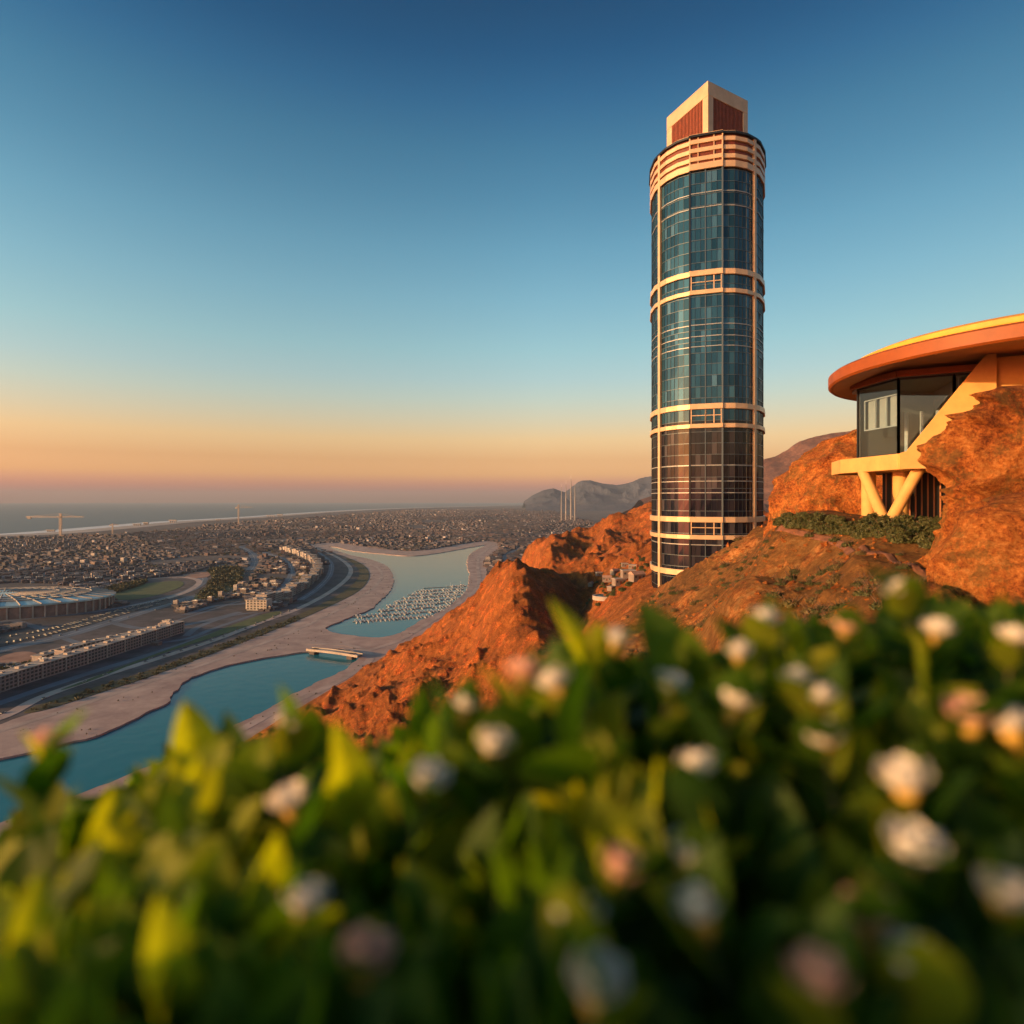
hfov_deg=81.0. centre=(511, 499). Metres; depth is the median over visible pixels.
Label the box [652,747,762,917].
flowering shoot
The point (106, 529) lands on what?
beach
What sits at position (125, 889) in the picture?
leafy shoot
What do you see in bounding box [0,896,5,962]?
leafy shoot
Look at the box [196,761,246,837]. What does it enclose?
leafy shoot
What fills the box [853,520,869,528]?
hedge shrub
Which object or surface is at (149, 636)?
apartment block
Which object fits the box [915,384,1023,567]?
rock outcrop
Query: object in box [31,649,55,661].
apartment block
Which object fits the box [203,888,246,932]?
leafy shoot
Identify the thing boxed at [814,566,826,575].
scrub bush
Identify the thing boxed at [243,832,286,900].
leafy shoot
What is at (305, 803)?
leafy shoot
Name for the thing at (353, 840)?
leafy shoot
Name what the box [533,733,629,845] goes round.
leafy shoot
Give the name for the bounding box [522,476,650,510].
mountain
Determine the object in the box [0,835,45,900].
leafy shoot
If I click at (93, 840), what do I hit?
leafy shoot
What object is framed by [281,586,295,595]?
apartment block
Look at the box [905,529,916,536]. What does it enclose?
hedge shrub
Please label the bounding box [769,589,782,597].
scrub bush
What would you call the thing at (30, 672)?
apartment block
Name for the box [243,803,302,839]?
leafy shoot
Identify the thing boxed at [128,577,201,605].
loop road
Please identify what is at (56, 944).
leafy shoot
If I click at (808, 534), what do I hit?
scrub bush
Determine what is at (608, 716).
leafy shoot
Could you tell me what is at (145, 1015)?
leafy shoot
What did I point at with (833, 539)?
scrub bush
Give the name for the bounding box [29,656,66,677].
apartment block
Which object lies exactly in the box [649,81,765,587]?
skyscraper
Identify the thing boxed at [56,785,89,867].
leafy shoot
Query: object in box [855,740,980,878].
flowering shoot
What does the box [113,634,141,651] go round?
apartment block
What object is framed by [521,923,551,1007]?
leafy shoot
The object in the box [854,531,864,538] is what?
hedge shrub
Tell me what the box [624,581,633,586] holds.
hedge shrub
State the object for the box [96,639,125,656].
apartment block
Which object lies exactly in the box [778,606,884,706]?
flowering shoot
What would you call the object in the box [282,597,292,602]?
town house
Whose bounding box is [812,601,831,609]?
scrub bush
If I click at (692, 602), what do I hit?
scrub bush
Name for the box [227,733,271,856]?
leafy shoot
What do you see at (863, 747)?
leafy shoot
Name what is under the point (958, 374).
window
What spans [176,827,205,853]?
leafy shoot
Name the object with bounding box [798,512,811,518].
hedge shrub
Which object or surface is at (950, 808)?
leafy shoot
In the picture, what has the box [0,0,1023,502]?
sky
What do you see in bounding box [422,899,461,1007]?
leafy shoot
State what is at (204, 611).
street
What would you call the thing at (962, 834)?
leafy shoot
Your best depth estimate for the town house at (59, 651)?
667.73 m
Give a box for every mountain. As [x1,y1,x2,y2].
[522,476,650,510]
[623,431,850,513]
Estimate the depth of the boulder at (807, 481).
74.09 m
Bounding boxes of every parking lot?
[0,601,171,644]
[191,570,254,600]
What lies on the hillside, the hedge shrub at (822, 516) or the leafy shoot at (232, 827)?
the hedge shrub at (822, 516)
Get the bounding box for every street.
[0,634,207,704]
[11,620,61,635]
[62,612,262,642]
[112,612,241,628]
[175,601,239,620]
[182,602,245,614]
[183,612,257,635]
[297,552,333,599]
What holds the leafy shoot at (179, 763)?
in the hedge undergrowth
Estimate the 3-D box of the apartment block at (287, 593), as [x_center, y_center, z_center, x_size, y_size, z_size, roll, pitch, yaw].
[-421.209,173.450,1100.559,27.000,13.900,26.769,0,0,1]
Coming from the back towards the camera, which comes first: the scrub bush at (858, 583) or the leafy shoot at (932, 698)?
the scrub bush at (858, 583)
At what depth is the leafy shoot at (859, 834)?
0.76 m
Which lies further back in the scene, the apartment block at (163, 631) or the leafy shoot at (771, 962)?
the apartment block at (163, 631)
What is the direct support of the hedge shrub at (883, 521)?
on the hillside
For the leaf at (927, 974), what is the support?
in the hedge undergrowth
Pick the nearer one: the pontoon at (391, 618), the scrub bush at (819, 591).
the scrub bush at (819, 591)
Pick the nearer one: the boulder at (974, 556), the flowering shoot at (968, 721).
the flowering shoot at (968, 721)
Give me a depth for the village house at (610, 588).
357.73 m
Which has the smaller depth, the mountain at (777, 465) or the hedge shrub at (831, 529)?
the hedge shrub at (831, 529)
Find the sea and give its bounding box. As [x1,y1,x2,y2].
[0,503,522,533]
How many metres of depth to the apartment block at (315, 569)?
1402.99 m
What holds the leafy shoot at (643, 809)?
in the hedge undergrowth
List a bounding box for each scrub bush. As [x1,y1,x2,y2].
[656,601,667,607]
[685,622,696,630]
[689,599,696,605]
[720,561,728,567]
[764,588,781,597]
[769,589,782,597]
[773,578,787,585]
[779,595,802,607]
[785,570,797,577]
[785,573,796,580]
[788,566,799,574]
[800,603,824,615]
[803,529,813,536]
[803,578,815,585]
[804,594,817,604]
[807,573,815,579]
[811,605,828,612]
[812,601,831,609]
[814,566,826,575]
[815,587,825,593]
[820,581,832,588]
[822,611,833,619]
[824,563,833,571]
[825,573,844,583]
[828,534,840,541]
[828,600,840,609]
[829,560,848,567]
[830,561,841,569]
[831,571,842,577]
[840,538,854,546]
[840,598,852,606]
[850,577,865,587]
[852,584,867,596]
[854,548,866,554]
[855,572,867,582]
[855,584,879,596]
[860,580,881,589]
[863,579,881,590]
[869,572,876,580]
[869,594,880,609]
[895,561,910,569]
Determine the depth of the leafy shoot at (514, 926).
0.62 m
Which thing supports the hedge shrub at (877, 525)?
on the hillside
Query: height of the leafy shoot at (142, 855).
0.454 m
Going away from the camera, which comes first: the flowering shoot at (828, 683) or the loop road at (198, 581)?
the flowering shoot at (828, 683)
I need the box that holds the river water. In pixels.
[0,545,484,822]
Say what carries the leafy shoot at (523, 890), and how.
in the hedge undergrowth
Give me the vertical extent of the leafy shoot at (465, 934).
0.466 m
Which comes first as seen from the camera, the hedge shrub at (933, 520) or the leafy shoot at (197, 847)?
the leafy shoot at (197, 847)
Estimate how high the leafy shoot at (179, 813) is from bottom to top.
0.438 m
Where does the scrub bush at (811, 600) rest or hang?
on the hillside
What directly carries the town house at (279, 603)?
on the ground at (339, 575)
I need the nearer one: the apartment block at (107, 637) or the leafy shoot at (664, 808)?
the leafy shoot at (664, 808)
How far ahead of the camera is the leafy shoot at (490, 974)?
0.53 m
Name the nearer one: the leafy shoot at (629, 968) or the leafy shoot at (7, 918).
the leafy shoot at (629, 968)
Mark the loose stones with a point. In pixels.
(836, 584)
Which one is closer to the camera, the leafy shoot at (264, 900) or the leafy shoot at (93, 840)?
the leafy shoot at (264, 900)
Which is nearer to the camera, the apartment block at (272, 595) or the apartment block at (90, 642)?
the apartment block at (90, 642)
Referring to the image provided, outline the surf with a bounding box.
[0,506,468,534]
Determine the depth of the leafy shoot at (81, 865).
0.74 m
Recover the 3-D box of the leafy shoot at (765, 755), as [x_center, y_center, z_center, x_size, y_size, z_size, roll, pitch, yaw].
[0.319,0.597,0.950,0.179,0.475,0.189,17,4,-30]
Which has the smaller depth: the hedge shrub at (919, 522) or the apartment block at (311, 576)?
the hedge shrub at (919, 522)
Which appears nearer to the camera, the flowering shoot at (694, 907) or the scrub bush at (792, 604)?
the flowering shoot at (694, 907)
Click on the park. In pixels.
(195, 597)
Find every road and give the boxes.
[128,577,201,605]
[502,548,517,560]
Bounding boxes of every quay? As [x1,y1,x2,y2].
[117,642,373,787]
[364,545,493,650]
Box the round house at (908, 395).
[828,313,1023,519]
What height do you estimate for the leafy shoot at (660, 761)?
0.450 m
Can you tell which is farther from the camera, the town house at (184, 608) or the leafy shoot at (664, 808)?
the town house at (184, 608)
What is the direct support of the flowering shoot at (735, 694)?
on the hedge undergrowth
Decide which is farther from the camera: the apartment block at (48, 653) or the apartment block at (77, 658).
the apartment block at (48, 653)
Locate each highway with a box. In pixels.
[0,544,259,652]
[0,577,207,622]
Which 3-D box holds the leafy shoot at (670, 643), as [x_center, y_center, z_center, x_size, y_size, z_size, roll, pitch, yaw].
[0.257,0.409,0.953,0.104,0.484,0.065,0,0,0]
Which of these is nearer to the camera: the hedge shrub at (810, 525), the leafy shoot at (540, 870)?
the leafy shoot at (540, 870)
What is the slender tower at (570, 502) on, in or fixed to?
on the ground at (339, 575)
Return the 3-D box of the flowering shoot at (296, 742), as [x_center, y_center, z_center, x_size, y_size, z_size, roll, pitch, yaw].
[-0.359,0.522,0.871,0.208,0.486,0.193,0,0,-41]
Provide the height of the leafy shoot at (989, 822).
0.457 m
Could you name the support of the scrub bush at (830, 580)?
on the hillside
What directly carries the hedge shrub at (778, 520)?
on the hillside
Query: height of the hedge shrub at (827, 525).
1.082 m
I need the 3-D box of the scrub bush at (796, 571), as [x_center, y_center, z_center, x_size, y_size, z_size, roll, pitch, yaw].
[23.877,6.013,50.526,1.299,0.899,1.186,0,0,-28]
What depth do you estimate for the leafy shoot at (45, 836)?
0.79 m
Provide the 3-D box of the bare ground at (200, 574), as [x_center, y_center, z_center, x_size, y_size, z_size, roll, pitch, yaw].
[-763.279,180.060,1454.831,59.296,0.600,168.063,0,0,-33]
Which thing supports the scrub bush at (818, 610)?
on the hillside
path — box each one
[0,552,382,731]
[776,525,925,576]
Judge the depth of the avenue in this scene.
1467.60 m
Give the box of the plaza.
[0,652,36,662]
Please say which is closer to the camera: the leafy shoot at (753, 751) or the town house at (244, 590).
the leafy shoot at (753, 751)
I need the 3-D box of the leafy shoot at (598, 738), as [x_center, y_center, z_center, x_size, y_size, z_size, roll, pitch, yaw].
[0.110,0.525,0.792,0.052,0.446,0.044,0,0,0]
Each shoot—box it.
[0,708,90,846]
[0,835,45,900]
[0,837,28,866]
[0,887,16,917]
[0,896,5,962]
[0,921,9,957]
[0,938,62,1023]
[3,896,21,926]
[4,871,54,958]
[6,934,145,1023]
[21,937,120,1014]
[33,820,58,881]
[47,873,58,919]
[49,844,100,938]
[49,878,82,944]
[50,902,71,963]
[55,830,101,923]
[55,940,125,1023]
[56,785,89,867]
[61,869,127,963]
[63,941,122,994]
[65,897,107,955]
[84,785,124,842]
[87,831,171,896]
[94,864,140,901]
[95,876,145,945]
[99,819,158,875]
[101,897,148,944]
[109,792,157,846]
[113,971,176,1023]
[119,803,158,836]
[131,887,148,912]
[132,778,161,824]
[136,839,178,876]
[139,779,154,815]
[139,859,170,917]
[142,893,201,1023]
[148,756,216,829]
[154,735,230,788]
[156,774,216,843]
[160,852,192,907]
[166,748,204,786]
[167,838,237,907]
[170,699,218,756]
[174,876,204,964]
[175,834,224,861]
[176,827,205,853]
[178,927,253,1023]
[179,884,209,957]
[189,854,345,947]
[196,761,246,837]
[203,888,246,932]
[212,683,329,863]
[216,796,264,879]
[220,710,247,844]
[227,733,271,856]
[227,882,280,942]
[233,858,276,902]
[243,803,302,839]
[243,826,255,844]
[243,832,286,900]
[244,765,325,898]
[247,898,289,953]
[258,837,287,870]
[287,820,369,899]
[303,798,310,807]
[305,705,331,768]
[305,905,437,1023]
[305,960,342,1023]
[315,872,325,909]
[319,770,381,862]
[321,797,364,880]
[329,889,371,937]
[331,719,399,898]
[336,967,396,1023]
[364,861,396,916]
[366,784,378,909]
[371,756,466,907]
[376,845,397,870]
[383,946,456,1023]
[385,735,430,906]
[390,958,438,1023]
[392,863,436,937]
[400,682,443,758]
[400,858,481,951]
[407,674,501,811]
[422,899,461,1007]
[445,726,521,844]
[445,889,546,1023]
[452,804,501,935]
[458,874,554,969]
[462,648,556,810]
[462,791,526,900]
[466,944,528,1023]
[470,895,548,999]
[476,960,550,1023]
[479,956,533,1023]
[483,841,662,963]
[491,848,529,912]
[508,791,543,879]
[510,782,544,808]
[517,635,631,807]
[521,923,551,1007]
[529,834,558,893]
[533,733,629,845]
[534,831,673,920]
[543,810,581,862]
[549,598,607,702]
[549,886,697,1023]
[557,729,609,858]
[560,958,571,1023]
[571,620,649,725]
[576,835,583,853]
[577,758,651,809]
[580,723,616,810]
[583,790,645,872]
[586,690,624,737]
[594,795,664,900]
[615,813,736,993]
[622,656,736,773]
[623,950,645,1023]
[628,752,685,828]
[628,765,684,852]
[629,743,637,759]
[630,950,648,1023]
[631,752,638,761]
[639,602,710,723]
[642,835,800,1023]
[649,902,679,976]
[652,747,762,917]
[658,666,790,787]
[678,627,776,749]
[701,895,908,1023]
[704,804,751,871]
[710,595,808,760]
[720,767,785,920]
[732,892,793,969]
[734,710,792,764]
[735,719,791,784]
[736,728,777,765]
[739,696,891,857]
[742,943,795,1023]
[747,774,801,864]
[753,653,850,761]
[756,835,823,964]
[762,811,826,950]
[768,603,835,772]
[770,717,850,745]
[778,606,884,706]
[782,656,901,829]
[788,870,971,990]
[793,869,839,942]
[825,806,965,918]
[826,830,867,891]
[828,746,891,854]
[847,707,879,748]
[848,717,891,794]
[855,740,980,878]
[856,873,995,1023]
[865,566,970,689]
[865,660,927,752]
[866,617,990,794]
[870,625,979,816]
[879,684,1023,849]
[890,690,945,806]
[905,831,1023,971]
[912,910,925,924]
[918,735,953,811]
[940,582,977,678]
[945,820,981,903]
[946,621,1023,709]
[950,786,1023,844]
[976,701,1023,831]
[984,589,1023,669]
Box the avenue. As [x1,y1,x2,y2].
[262,552,295,590]
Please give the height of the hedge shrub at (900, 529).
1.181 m
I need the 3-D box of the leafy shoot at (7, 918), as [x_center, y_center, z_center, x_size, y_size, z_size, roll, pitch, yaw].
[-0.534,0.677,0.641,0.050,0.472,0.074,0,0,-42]
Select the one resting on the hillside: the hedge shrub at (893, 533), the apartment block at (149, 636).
the hedge shrub at (893, 533)
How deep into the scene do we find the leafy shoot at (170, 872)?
0.72 m
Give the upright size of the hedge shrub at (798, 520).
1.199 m
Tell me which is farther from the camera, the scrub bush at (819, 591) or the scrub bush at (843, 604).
the scrub bush at (819, 591)
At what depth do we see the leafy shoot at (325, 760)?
0.95 m
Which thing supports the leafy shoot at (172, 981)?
in the hedge undergrowth
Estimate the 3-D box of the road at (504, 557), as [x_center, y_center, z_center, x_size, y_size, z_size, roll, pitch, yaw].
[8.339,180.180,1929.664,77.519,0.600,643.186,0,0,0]
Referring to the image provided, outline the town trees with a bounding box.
[0,525,565,821]
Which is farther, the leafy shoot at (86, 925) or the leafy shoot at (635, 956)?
the leafy shoot at (86, 925)
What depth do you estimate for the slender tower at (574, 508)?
5138.71 m
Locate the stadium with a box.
[0,587,115,619]
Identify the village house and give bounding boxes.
[595,572,602,575]
[602,575,611,581]
[606,585,614,590]
[610,568,619,574]
[611,577,626,585]
[620,569,635,577]
[628,564,637,569]
[628,571,645,581]
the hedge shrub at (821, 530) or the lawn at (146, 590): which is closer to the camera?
the hedge shrub at (821, 530)
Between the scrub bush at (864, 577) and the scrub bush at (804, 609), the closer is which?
the scrub bush at (864, 577)
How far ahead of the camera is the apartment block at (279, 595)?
1071.48 m
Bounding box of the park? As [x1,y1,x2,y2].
[194,568,243,599]
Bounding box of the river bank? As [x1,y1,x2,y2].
[0,541,498,827]
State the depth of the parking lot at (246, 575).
1429.20 m
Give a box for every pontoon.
[353,616,426,621]
[355,610,441,616]
[380,606,447,610]
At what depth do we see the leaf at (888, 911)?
0.53 m
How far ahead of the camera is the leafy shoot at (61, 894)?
0.71 m
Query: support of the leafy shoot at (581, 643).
in the hedge undergrowth
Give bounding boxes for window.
[857,378,899,457]
[900,374,955,394]
[956,372,970,375]
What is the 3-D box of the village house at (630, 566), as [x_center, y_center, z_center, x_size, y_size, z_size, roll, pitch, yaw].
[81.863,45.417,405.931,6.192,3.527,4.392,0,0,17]
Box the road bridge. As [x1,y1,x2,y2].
[306,647,362,659]
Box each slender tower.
[561,483,561,520]
[565,495,566,519]
[570,486,571,519]
[574,497,575,520]
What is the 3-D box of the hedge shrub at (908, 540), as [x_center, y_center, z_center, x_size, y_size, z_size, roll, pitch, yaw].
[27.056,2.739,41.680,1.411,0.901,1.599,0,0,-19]
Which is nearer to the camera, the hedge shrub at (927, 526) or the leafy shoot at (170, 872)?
the leafy shoot at (170, 872)
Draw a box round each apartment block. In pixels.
[0,670,18,692]
[5,663,43,685]
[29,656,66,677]
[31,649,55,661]
[54,650,88,670]
[55,643,83,650]
[75,638,104,646]
[75,644,107,663]
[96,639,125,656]
[101,633,125,639]
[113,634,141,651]
[121,629,142,633]
[129,629,156,645]
[146,625,170,640]
[160,621,183,635]
[246,597,271,610]
[255,592,275,601]
[273,591,283,600]
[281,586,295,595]
[283,590,291,596]
[285,582,301,593]
[293,548,301,554]
[299,578,310,584]
[300,581,309,588]
[301,551,309,557]
[301,574,313,584]
[310,568,320,576]
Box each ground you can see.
[0,505,623,723]
[183,571,209,577]
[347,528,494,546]
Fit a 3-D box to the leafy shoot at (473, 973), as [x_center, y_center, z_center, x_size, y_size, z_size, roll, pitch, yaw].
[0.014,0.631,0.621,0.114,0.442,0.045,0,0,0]
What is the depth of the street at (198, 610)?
995.16 m
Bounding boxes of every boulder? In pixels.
[763,429,881,537]
[925,492,1023,607]
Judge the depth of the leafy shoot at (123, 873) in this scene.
0.69 m
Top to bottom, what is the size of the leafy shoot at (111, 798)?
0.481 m
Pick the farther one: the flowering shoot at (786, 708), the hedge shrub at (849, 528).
the hedge shrub at (849, 528)
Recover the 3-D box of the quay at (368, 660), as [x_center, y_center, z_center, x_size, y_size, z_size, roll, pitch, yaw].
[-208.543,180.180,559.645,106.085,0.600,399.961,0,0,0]
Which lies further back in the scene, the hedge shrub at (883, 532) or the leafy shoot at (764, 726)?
the hedge shrub at (883, 532)
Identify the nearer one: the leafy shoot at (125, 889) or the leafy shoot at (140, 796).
the leafy shoot at (125, 889)
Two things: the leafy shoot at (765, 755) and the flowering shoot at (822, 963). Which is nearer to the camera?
the flowering shoot at (822, 963)
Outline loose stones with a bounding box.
[620,509,960,655]
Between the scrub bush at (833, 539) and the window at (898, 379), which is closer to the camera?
the scrub bush at (833, 539)
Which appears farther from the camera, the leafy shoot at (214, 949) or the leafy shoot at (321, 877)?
the leafy shoot at (321, 877)
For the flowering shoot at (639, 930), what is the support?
on the hedge undergrowth
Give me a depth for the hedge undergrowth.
1.17 m
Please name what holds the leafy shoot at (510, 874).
in the hedge undergrowth
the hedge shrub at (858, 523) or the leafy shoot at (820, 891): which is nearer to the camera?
the leafy shoot at (820, 891)
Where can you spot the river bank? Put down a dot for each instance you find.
(99, 718)
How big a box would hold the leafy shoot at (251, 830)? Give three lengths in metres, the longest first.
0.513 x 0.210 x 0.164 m
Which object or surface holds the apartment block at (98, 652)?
on the ground at (339, 575)
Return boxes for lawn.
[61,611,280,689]
[115,581,183,599]
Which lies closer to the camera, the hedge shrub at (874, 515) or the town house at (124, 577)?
the hedge shrub at (874, 515)
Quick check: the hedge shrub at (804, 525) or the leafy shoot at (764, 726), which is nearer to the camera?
the leafy shoot at (764, 726)
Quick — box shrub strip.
[24,558,368,712]
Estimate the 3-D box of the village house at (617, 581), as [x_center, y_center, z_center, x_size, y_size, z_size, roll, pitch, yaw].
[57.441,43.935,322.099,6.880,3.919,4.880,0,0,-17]
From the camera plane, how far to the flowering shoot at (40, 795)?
0.88 m
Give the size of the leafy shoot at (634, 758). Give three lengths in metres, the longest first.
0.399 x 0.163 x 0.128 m
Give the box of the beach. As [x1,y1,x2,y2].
[0,506,476,536]
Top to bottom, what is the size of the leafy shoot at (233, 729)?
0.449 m
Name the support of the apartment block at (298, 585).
on the ground at (339, 575)
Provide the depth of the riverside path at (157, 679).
636.89 m
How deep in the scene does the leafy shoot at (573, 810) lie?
0.78 m
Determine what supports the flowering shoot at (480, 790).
in the hedge undergrowth
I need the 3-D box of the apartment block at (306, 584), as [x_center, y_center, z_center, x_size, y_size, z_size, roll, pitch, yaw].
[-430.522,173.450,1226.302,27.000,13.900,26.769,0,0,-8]
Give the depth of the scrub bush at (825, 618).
27.27 m
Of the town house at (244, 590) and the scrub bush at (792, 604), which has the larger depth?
the town house at (244, 590)
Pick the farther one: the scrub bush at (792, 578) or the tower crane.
the tower crane
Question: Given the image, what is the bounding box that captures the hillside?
[248,501,972,762]
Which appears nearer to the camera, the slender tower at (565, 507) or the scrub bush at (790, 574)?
the scrub bush at (790, 574)
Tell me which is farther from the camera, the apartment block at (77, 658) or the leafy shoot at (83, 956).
the apartment block at (77, 658)
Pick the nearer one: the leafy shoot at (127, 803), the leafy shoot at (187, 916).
the leafy shoot at (187, 916)
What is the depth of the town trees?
1257.88 m
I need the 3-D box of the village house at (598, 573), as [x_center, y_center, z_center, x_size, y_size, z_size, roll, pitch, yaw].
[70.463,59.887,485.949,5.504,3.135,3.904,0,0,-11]
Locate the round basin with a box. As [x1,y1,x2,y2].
[592,594,606,600]
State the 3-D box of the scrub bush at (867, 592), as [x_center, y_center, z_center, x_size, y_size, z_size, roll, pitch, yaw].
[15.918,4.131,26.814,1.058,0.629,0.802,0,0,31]
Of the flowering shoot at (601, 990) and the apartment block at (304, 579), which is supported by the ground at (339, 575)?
the apartment block at (304, 579)
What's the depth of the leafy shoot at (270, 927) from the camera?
0.63 m
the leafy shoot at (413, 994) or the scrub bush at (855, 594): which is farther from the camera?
the scrub bush at (855, 594)
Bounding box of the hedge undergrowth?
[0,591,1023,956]
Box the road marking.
[1,544,254,649]
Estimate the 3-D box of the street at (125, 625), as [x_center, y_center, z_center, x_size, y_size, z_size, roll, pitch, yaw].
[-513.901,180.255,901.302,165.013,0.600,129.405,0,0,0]
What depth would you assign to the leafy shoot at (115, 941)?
0.59 m
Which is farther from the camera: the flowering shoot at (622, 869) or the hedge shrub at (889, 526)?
the hedge shrub at (889, 526)
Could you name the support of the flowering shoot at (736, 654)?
on the hedge undergrowth
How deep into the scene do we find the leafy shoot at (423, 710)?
0.96 m
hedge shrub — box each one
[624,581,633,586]
[773,517,786,523]
[781,513,791,519]
[785,519,795,528]
[790,521,803,528]
[793,517,804,525]
[797,515,807,520]
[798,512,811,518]
[800,522,807,528]
[805,521,822,529]
[807,517,825,524]
[811,512,825,517]
[816,525,825,534]
[823,522,836,529]
[824,525,840,534]
[831,516,846,524]
[840,521,852,528]
[840,525,854,533]
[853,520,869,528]
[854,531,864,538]
[858,528,870,537]
[861,515,875,522]
[861,522,871,529]
[866,529,875,536]
[867,512,879,520]
[868,522,884,528]
[873,528,889,538]
[874,518,889,526]
[878,514,891,520]
[883,523,898,530]
[885,531,899,540]
[887,533,913,543]
[889,526,910,533]
[890,518,902,522]
[896,515,915,522]
[899,521,915,528]
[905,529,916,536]
[907,524,926,532]
[913,530,933,542]
[915,515,927,520]
[916,519,932,525]
[917,538,934,548]
[921,523,931,530]
[926,527,939,535]
[928,516,938,523]
[931,522,940,528]
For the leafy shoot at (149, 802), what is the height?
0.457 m
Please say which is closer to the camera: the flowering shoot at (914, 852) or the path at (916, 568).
the flowering shoot at (914, 852)
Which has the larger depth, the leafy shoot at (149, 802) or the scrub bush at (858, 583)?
the scrub bush at (858, 583)
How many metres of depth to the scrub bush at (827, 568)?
41.39 m
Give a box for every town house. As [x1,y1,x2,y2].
[6,626,18,629]
[10,622,25,628]
[54,648,70,654]
[95,577,101,581]
[121,575,127,580]
[127,571,134,574]
[180,606,187,611]
[207,596,213,602]
[233,584,238,590]
[238,581,246,585]
[240,588,248,593]
[271,583,280,586]
[272,601,282,607]
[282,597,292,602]
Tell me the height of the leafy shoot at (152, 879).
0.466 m
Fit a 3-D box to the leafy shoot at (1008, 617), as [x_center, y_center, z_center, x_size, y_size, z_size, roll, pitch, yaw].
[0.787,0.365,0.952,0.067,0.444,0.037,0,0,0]
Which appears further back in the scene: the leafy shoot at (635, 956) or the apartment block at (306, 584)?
the apartment block at (306, 584)
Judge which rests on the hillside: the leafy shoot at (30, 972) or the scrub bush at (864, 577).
the scrub bush at (864, 577)
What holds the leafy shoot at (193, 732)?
in the hedge undergrowth
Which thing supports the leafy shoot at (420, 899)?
in the hedge undergrowth
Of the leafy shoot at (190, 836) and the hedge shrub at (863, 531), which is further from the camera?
the hedge shrub at (863, 531)
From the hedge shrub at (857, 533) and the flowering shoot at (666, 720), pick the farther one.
the hedge shrub at (857, 533)
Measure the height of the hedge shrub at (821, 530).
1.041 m
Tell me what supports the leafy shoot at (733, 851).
in the hedge undergrowth
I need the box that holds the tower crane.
[27,513,83,536]
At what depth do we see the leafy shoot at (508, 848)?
0.73 m
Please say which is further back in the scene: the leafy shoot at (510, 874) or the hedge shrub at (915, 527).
the hedge shrub at (915, 527)
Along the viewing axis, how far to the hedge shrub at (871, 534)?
46.13 m
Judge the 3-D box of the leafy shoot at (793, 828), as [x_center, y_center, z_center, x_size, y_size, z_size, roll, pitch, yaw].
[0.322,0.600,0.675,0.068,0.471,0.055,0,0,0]
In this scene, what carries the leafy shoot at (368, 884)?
in the hedge undergrowth
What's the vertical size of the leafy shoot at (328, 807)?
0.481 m
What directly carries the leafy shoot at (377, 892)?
in the hedge undergrowth
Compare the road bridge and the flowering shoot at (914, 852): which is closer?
the flowering shoot at (914, 852)
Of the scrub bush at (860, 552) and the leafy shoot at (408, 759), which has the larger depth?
the scrub bush at (860, 552)
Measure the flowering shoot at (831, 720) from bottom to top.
0.460 m
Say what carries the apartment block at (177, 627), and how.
on the ground at (339, 575)
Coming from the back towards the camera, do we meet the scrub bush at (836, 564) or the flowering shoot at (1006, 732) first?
the scrub bush at (836, 564)
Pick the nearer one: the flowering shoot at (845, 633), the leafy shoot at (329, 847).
the leafy shoot at (329, 847)
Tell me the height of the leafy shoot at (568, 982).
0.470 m
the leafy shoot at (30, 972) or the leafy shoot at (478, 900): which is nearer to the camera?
the leafy shoot at (30, 972)
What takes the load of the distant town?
on the ground at (339, 575)
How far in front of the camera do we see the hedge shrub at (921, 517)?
47.95 m
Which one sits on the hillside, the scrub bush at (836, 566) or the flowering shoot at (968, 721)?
the scrub bush at (836, 566)
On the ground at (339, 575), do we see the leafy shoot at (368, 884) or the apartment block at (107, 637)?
the apartment block at (107, 637)
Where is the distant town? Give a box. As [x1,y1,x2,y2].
[0,508,597,669]
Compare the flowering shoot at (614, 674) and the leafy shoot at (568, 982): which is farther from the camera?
the flowering shoot at (614, 674)
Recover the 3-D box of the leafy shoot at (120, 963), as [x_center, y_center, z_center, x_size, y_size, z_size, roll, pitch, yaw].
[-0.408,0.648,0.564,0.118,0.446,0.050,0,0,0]
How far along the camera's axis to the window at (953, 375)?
50.48 m
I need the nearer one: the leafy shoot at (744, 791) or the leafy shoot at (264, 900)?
the leafy shoot at (264, 900)
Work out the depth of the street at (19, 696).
611.82 m
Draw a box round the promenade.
[0,544,352,719]
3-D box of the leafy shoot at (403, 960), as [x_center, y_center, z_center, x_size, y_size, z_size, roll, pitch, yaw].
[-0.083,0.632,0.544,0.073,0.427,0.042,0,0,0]
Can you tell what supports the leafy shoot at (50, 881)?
in the hedge undergrowth
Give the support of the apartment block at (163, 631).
on the ground at (339, 575)
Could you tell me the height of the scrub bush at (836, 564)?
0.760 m
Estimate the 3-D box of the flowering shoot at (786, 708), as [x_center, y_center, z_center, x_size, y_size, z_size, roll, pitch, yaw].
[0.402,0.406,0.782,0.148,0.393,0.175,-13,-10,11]
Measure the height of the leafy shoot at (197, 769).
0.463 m
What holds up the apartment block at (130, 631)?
on the ground at (339, 575)

